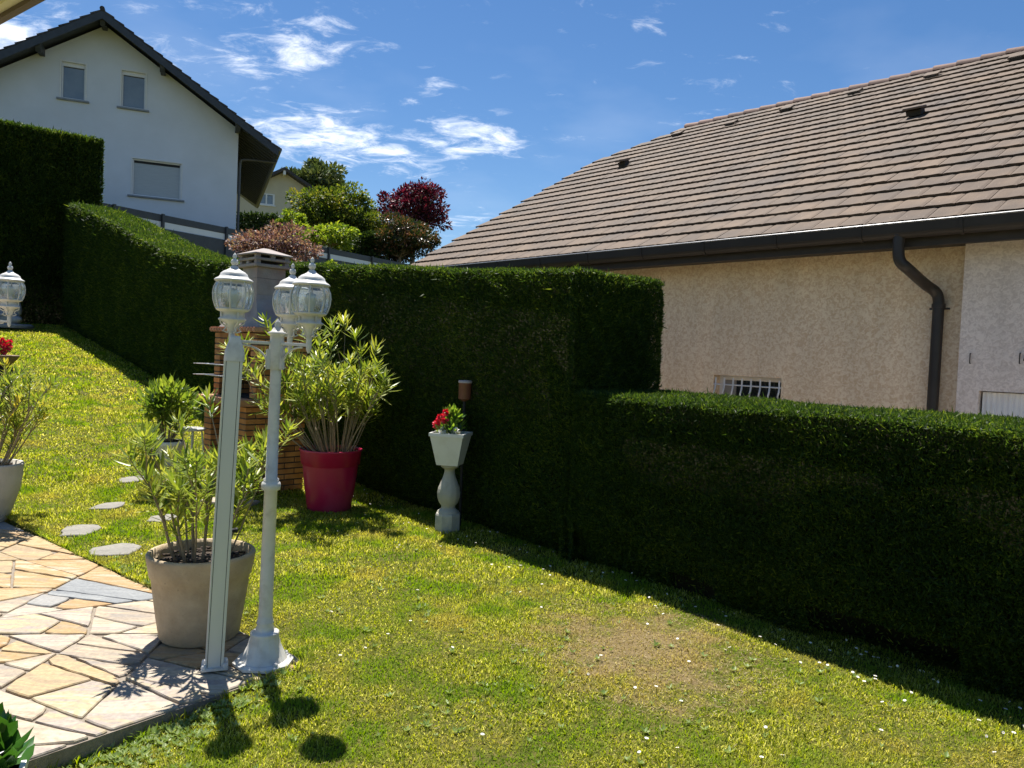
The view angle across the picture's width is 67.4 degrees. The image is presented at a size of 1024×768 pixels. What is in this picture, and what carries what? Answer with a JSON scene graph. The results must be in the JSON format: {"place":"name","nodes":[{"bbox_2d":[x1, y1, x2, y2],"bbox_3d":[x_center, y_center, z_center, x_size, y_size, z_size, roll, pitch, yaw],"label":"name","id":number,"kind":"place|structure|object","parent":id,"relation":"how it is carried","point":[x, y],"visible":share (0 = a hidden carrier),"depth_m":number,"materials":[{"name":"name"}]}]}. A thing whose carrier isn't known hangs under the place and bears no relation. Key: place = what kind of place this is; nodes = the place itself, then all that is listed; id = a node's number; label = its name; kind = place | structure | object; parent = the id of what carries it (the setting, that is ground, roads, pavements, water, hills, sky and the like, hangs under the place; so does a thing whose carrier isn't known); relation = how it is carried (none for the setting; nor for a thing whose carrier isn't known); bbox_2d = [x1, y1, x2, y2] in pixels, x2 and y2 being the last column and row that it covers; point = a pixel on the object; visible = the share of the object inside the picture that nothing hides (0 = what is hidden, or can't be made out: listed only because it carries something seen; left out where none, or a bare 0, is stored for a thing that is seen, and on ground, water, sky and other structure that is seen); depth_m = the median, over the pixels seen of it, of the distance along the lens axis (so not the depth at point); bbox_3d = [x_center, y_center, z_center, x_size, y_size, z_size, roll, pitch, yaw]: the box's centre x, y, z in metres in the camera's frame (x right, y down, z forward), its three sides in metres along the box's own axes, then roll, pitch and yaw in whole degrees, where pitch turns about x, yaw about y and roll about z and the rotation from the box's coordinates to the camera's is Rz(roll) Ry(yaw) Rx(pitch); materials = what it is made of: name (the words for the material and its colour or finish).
{"place":"outdoors","nodes":[
{"label":"outdoors","id":0,"kind":"place"},
{"bbox_2d":[0,0,44,24],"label":"roof edge","id":1,"kind":"object","parent":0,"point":[10,9],"visible":1,"depth_m":1.77,"materials":[{"name":"beige wood"}]},
{"bbox_2d":[0,521,301,767],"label":"terrace","id":2,"kind":"structure","parent":0,"point":[89,660],"depth_m":3.85,"materials":[{"name":"beige stone"}]},
{"bbox_2d":[0,356,64,521],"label":"potted oleander","id":3,"kind":"object","parent":2,"relation":"on","point":[11,472],"visible":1,"depth_m":6.56,"materials":[{"name":"plant"}]},
{"bbox_2d":[108,383,304,647],"bbox_3d":[-1.776,0.689,4.202,1.041,1.377,0.986,3,2,18],"label":"potted oleander","id":4,"kind":"object","parent":2,"relation":"on","point":[179,569],"visible":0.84,"depth_m":4.06,"materials":[{"name":"stone"}]},
{"bbox_2d":[201,335,244,672],"bbox_3d":[-1.412,0.582,3.752,0.159,1.638,0.127,2,2,-20],"label":"aluminium post","id":5,"kind":"object","parent":2,"relation":"on","point":[215,659],"visible":1,"depth_m":3.72,"materials":[{"name":"metal"}]},
{"bbox_2d":[212,253,330,673],"bbox_3d":[-1.205,0.388,3.912,0.568,2.043,0.518,3,2,0],"label":"lamp post","id":6,"kind":"object","parent":2,"relation":"on","point":[264,650],"visible":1,"depth_m":3.82,"materials":[{"name":"white metal"}]},
{"bbox_2d":[0,0,1023,263],"label":"sky","id":7,"kind":"structure","parent":0,"point":[495,103],"materials":[{"name":"blue"}]},
{"bbox_2d":[0,323,1023,767],"bbox_3d":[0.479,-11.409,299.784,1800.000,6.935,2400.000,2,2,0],"label":"ground","id":8,"kind":"structure","parent":0,"point":[691,673],"depth_m":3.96,"materials":[{"name":"green plant"}]},
{"bbox_2d":[0,367,12,413],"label":"tree stump","id":9,"kind":"object","parent":8,"relation":"on","point":[2,368],"visible":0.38,"depth_m":10.96,"materials":[{"name":"brown wood"}]},
{"bbox_2d":[0,337,18,366],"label":"flower bowl","id":10,"kind":"object","parent":9,"relation":"on","point":[5,345],"visible":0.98,"depth_m":10.93,"materials":[{"name":"brown ceramic"}]},
{"bbox_2d":[0,282,33,328],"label":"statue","id":11,"kind":"object","parent":8,"relation":"on","point":[16,320],"visible":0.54,"depth_m":21.05,"materials":[{"name":"grey stone"}]},
{"bbox_2d":[0,702,34,767],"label":"potted plant","id":12,"kind":"object","parent":8,"relation":"on","point":[16,751],"visible":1,"depth_m":2.33,"materials":[{"name":"green plant"}]},
{"bbox_2d":[0,119,105,324],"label":"hedge","id":13,"kind":"object","parent":8,"relation":"on","point":[46,174],"visible":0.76,"depth_m":22.97,"materials":[{"name":"green plant"}]},
{"bbox_2d":[60,524,101,537],"bbox_3d":[-3.559,1.234,6.337,0.284,0.066,0.402,2,2,-15],"label":"stepping stone","id":14,"kind":"object","parent":8,"relation":"on","point":[80,529],"visible":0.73,"depth_m":6.32,"materials":[{"name":"grey stone"}]},
{"bbox_2d":[89,502,124,509],"bbox_3d":[-3.791,1.175,7.227,0.229,0.066,0.382,2,2,0],"label":"stepping stone","id":15,"kind":"object","parent":8,"relation":"on","point":[109,505],"visible":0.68,"depth_m":7.20,"materials":[{"name":"grey stone"}]},
{"bbox_2d":[89,543,141,562],"bbox_3d":[-3.025,1.286,5.847,0.344,0.066,0.374,2,2,0],"label":"stepping stone","id":16,"kind":"object","parent":8,"relation":"on","point":[118,548],"visible":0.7,"depth_m":5.81,"materials":[{"name":"grey stone"}]},
{"bbox_2d":[119,476,144,483],"bbox_3d":[-4.195,1.077,8.483,0.276,0.066,0.432,2,2,-20],"label":"stepping stone","id":17,"kind":"object","parent":8,"relation":"on","point":[125,480],"visible":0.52,"depth_m":8.42,"materials":[{"name":"grey stone"}]},
{"bbox_2d":[0,6,281,241],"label":"house","id":18,"kind":"structure","parent":8,"relation":"on","point":[178,143],"depth_m":30.96,"materials":[{"name":"paint"}]},
{"bbox_2d":[56,59,88,103],"bbox_3d":[-17.179,-11.843,30.089,1.126,1.540,0.240,2,2,-22],"label":"window","id":19,"kind":"structure","parent":18,"relation":"in","point":[74,76],"depth_m":30.16,"materials":[{"name":"plastic"}]},
{"bbox_2d":[117,68,148,112],"bbox_3d":[-15.214,-11.793,30.884,1.170,1.577,0.240,2,2,-22],"label":"window","id":20,"kind":"structure","parent":18,"relation":"in","point":[133,85],"depth_m":30.96,"materials":[{"name":"plastic"}]},
{"bbox_2d":[127,157,183,201],"bbox_3d":[-14.499,-8.337,31.351,2.114,1.598,0.240,2,2,-22],"label":"window","id":21,"kind":"structure","parent":18,"relation":"in","point":[153,179],"depth_m":31.42,"materials":[{"name":"plastic"}]},
{"bbox_2d":[147,514,176,522],"bbox_3d":[-3.169,1.239,6.938,0.241,0.066,0.316,3,2,9],"label":"stepping stone","id":22,"kind":"object","parent":8,"relation":"on","point":[150,519],"visible":0.39,"depth_m":6.89,"materials":[{"name":"grey stone"}]},
{"bbox_2d":[178,427,205,474],"bbox_3d":[-3.454,0.794,8.288,0.268,0.654,0.268,3,2,22],"label":"garden stool","id":23,"kind":"object","parent":8,"relation":"on","point":[192,430],"visible":0.52,"depth_m":8.23,"materials":[{"name":"white plastic"}]},
{"bbox_2d":[200,497,259,508],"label":"paving slab","id":24,"kind":"structure","parent":8,"relation":"on","point":[254,502],"depth_m":7.63,"materials":[{"name":"grey stone"}]},
{"bbox_2d":[193,248,306,493],"bbox_3d":[-2.886,-0.187,8.524,1.076,2.643,0.900,4,3,44],"label":"barbecue","id":25,"kind":"object","parent":8,"relation":"on","point":[264,271],"visible":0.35,"depth_m":8.37,"materials":[{"name":"orange brick"}]},
{"bbox_2d":[103,203,409,264],"bbox_3d":[-9.269,-4.007,33.120,0.125,4.262,17.423,4,2,31],"label":"fence","id":26,"kind":"object","parent":8,"relation":"on","point":[215,244],"visible":0.29,"depth_m":29.32,"materials":[{"name":"grey metal"}]},
{"bbox_2d":[236,210,280,233],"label":"hedge","id":27,"kind":"object","parent":8,"relation":"on","point":[260,219],"visible":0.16,"depth_m":54.97,"materials":[{"name":"green plant"}]},
{"bbox_2d":[225,219,323,261],"bbox_3d":[-7.092,-3.056,22.187,2.939,3.457,2.387,4,2,30],"label":"barberry shrub","id":28,"kind":"object","parent":8,"relation":"on","point":[272,241],"visible":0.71,"depth_m":21.94,"materials":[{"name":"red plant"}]},
{"bbox_2d":[236,167,340,260],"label":"house","id":29,"kind":"structure","parent":8,"relation":"on","point":[280,183],"depth_m":65.26,"materials":[{"name":"paint"}]},
{"bbox_2d":[260,193,275,206],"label":"window","id":30,"kind":"structure","parent":29,"relation":"in","point":[268,199],"depth_m":65.12,"materials":[{"name":"white glass"}]},
{"bbox_2d":[274,207,310,240],"bbox_3d":[-10.490,-7.009,36.886,2.024,2.873,2.032,2,2,0],"label":"golden shrub","id":31,"kind":"object","parent":8,"relation":"on","point":[290,215],"visible":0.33,"depth_m":36.58,"materials":[{"name":"green plant"}]},
{"bbox_2d":[218,305,399,512],"bbox_3d":[-1.942,0.234,7.583,1.840,2.023,1.900,2,2,0],"label":"potted oleander","id":32,"kind":"object","parent":8,"relation":"on","point":[330,468],"visible":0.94,"depth_m":7.45,"materials":[{"name":"plant"}]},
{"bbox_2d":[280,156,352,205],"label":"pine tree","id":33,"kind":"object","parent":8,"relation":"on","point":[315,171],"visible":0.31,"depth_m":75.70,"materials":[{"name":"green plant"}]},
{"bbox_2d":[293,220,359,250],"bbox_3d":[-8.492,-6.236,35.338,3.140,2.547,2.740,2,2,0],"label":"golden shrub","id":34,"kind":"object","parent":8,"relation":"on","point":[335,237],"visible":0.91,"depth_m":35.05,"materials":[{"name":"green plant"}]},
{"bbox_2d":[285,181,378,246],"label":"maple tree","id":35,"kind":"object","parent":8,"relation":"on","point":[324,205],"visible":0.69,"depth_m":41.58,"materials":[{"name":"green plant"}]},
{"bbox_2d":[60,199,666,560],"bbox_3d":[-6.078,-1.605,14.975,1.495,6.681,22.483,1,3,-40],"label":"hedge","id":36,"kind":"object","parent":8,"relation":"on","point":[526,351],"visible":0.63,"depth_m":7.51,"materials":[{"name":"green plant"}]},
{"bbox_2d":[338,229,391,263],"bbox_3d":[-7.809,-6.944,40.321,2.783,2.539,2.555,4,2,35],"label":"photinia shrub","id":37,"kind":"object","parent":8,"relation":"on","point":[363,243],"visible":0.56,"depth_m":39.65,"materials":[{"name":"green plant"}]},
{"bbox_2d":[346,205,390,233],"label":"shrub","id":38,"kind":"object","parent":8,"relation":"on","point":[362,223],"visible":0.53,"depth_m":41.72,"materials":[{"name":"green plant"}]},
{"bbox_2d":[370,210,441,263],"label":"photinia shrub","id":39,"kind":"object","parent":8,"relation":"on","point":[404,239],"visible":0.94,"depth_m":40.13,"materials":[{"name":"green plant"}]},
{"bbox_2d":[376,176,452,263],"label":"maple tree","id":40,"kind":"object","parent":8,"relation":"on","point":[421,198],"visible":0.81,"depth_m":44.00,"materials":[{"name":"red plant"}]},
{"bbox_2d":[435,465,459,533],"bbox_3d":[-0.573,1.027,6.936,0.218,0.605,0.218,2,2,0],"label":"baluster pedestal","id":41,"kind":"object","parent":8,"relation":"on","point":[447,516],"visible":0.89,"depth_m":6.86,"materials":[{"name":"stone"}]},
{"bbox_2d":[429,403,472,465],"bbox_3d":[-0.555,0.445,6.926,0.335,0.558,0.357,3,2,12],"label":"planter","id":42,"kind":"object","parent":41,"relation":"on","point":[449,446],"visible":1,"depth_m":6.82,"materials":[{"name":"white stone"}]},
{"bbox_2d":[458,380,471,527],"bbox_3d":[-0.457,0.646,7.077,0.128,1.365,0.128,2,2,0],"label":"garden torch","id":43,"kind":"object","parent":8,"relation":"on","point":[464,394],"visible":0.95,"depth_m":7.04,"materials":[{"name":"metal"}]},
{"bbox_2d":[0,399,950,767],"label":"lawn weeds","id":44,"kind":"object","parent":8,"relation":"on","point":[162,741],"visible":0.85,"depth_m":3.35,"materials":[{"name":"green plant"}]},
{"bbox_2d":[83,526,1004,767],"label":"dry straw","id":45,"kind":"object","parent":8,"relation":"on","point":[725,686],"visible":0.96,"depth_m":4.14,"materials":[{"name":"beige plant"}]},
{"bbox_2d":[408,46,1023,417],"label":"house","id":46,"kind":"structure","parent":8,"relation":"on","point":[857,244],"depth_m":9.60,"materials":[{"name":"beige concrete"}]},
{"bbox_2d":[713,375,781,413],"bbox_3d":[3.018,0.214,9.822,0.246,0.618,0.958,1,3,-42],"label":"window","id":47,"kind":"structure","parent":46,"relation":"in","point":[756,386],"depth_m":9.87,"materials":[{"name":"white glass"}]},
{"bbox_2d":[565,385,1023,700],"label":"hedge","id":48,"kind":"object","parent":8,"relation":"on","point":[901,527],"visible":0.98,"depth_m":4.49,"materials":[{"name":"green plant"}]},
{"bbox_3d":[-3.885,1.255,5.553,0.200,0.200,0.200,2,2,0],"label":"plinth","id":49,"kind":"object","parent":8,"relation":"on","visible":0},
{"bbox_2d":[0,262,25,326],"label":"lamp post","id":50,"kind":"object","parent":49,"relation":"on","point":[9,305],"visible":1,"depth_m":5.47,"materials":[{"name":"white paint"}]},
{"bbox_3d":[-3.622,0.986,8.045,0.350,0.280,0.350,2,2,0],"label":"plant stand","id":51,"kind":"object","parent":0,"visible":0},
{"bbox_2d":[133,372,202,465],"bbox_3d":[-3.613,0.348,8.059,0.688,0.991,0.834,2,2,-22],"label":"potted shrub","id":52,"kind":"object","parent":51,"relation":"on","point":[163,399],"visible":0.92,"depth_m":7.89,"materials":[{"name":"green plant"}]}
]}

